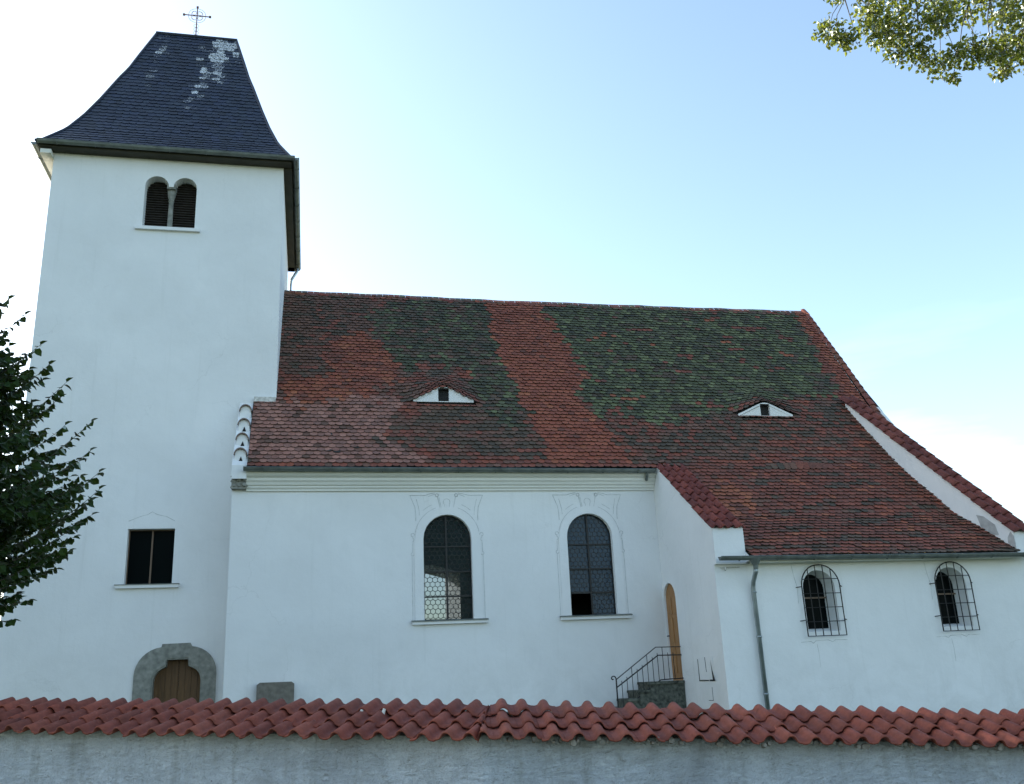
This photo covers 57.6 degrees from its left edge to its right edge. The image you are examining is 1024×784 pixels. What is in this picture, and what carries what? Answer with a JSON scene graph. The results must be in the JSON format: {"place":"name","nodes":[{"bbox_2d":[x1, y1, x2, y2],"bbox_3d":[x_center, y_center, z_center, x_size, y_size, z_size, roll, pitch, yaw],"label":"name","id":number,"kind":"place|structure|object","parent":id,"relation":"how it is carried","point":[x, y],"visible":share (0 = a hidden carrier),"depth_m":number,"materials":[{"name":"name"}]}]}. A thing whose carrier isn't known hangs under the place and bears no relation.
{"place":"outdoors","nodes":[
{"label":"outdoors","id":0,"kind":"place"},
{"bbox_2d":[0,0,1023,619],"label":"sky","id":1,"kind":"structure","parent":0,"point":[703,154],"materials":[{"name":"blue"}]},
{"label":"churchyard","id":2,"kind":"structure","parent":0,"visible":0},
{"bbox_2d":[0,295,105,627],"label":"lime tree","id":3,"kind":"object","parent":2,"relation":"on","point":[30,506],"visible":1,"depth_m":12.83,"materials":[{"name":"green plant"}]},
{"bbox_2d":[256,682,293,703],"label":"stone slab","id":4,"kind":"structure","parent":2,"relation":"on","point":[270,692],"depth_m":21.09,"materials":[{"name":"grey stone"}]},
{"bbox_2d":[0,6,1023,714],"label":"church","id":5,"kind":"structure","parent":2,"relation":"on","point":[348,498],"depth_m":23.65,"materials":[{"name":"white paint"}]},
{"bbox_2d":[115,512,179,588],"bbox_3d":[-8.915,3.891,22.990,1.490,1.877,0.385,1,-18,-12],"label":"tower window","id":6,"kind":"structure","parent":5,"relation":"in","point":[150,552],"depth_m":23.07,"materials":[{"name":"black glass"}]},
{"bbox_2d":[134,182,199,232],"bbox_3d":[-9.489,-5.163,25.917,1.680,1.740,0.590,1,-18,-12],"label":"belfry window","id":7,"kind":"structure","parent":5,"relation":"in","point":[161,198],"depth_m":26.00,"materials":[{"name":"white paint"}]},
{"bbox_2d":[410,493,488,624],"bbox_3d":[-1.575,4.077,23.040,1.877,3.220,0.286,1,-18,-12],"label":"nave window","id":8,"kind":"structure","parent":5,"relation":"in","point":[442,567],"depth_m":23.03,"materials":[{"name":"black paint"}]},
{"bbox_2d":[552,492,632,619],"bbox_3d":[2.019,4.149,23.808,1.877,3.220,0.286,1,-18,-12],"label":"nave window","id":9,"kind":"structure","parent":5,"relation":"in","point":[585,552],"depth_m":23.83,"materials":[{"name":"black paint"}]},
{"bbox_2d":[666,584,682,679],"bbox_3d":[4.030,5.949,23.208,0.144,2.350,0.800,1,-18,-12],"label":"side door","id":10,"kind":"structure","parent":5,"relation":"in","point":[673,635],"depth_m":23.24,"materials":[{"name":"brown wood"}]},
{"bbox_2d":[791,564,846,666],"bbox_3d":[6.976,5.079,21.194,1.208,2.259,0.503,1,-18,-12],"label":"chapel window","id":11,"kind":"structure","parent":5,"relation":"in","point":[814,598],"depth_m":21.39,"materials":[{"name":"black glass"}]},
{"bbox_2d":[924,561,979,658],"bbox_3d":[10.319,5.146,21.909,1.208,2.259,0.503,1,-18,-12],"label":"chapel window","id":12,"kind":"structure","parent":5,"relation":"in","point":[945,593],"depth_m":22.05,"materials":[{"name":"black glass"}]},
{"bbox_2d":[0,697,1023,783],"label":"boundary wall","id":13,"kind":"structure","parent":2,"relation":"on","point":[92,740],"depth_m":8.34,"materials":[{"name":"grey paint"}]},
{"bbox_2d":[615,680,686,714],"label":"stone steps","id":14,"kind":"structure","parent":2,"relation":"on","point":[661,694],"depth_m":22.22,"materials":[{"name":"grey stone"}]},
{"bbox_2d":[611,646,683,707],"bbox_3d":[3.245,7.010,22.201,1.820,1.800,0.036,1,-18,-12],"label":"stair railing","id":15,"kind":"object","parent":14,"relation":"on","point":[662,655],"visible":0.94,"depth_m":22.29,"materials":[{"name":"black metal"}]},
{"bbox_2d":[811,0,1023,86],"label":"broadleaf tree","id":16,"kind":"object","parent":2,"relation":"on","point":[997,55],"visible":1,"depth_m":19.38,"materials":[{"name":"green plant"}]}
]}

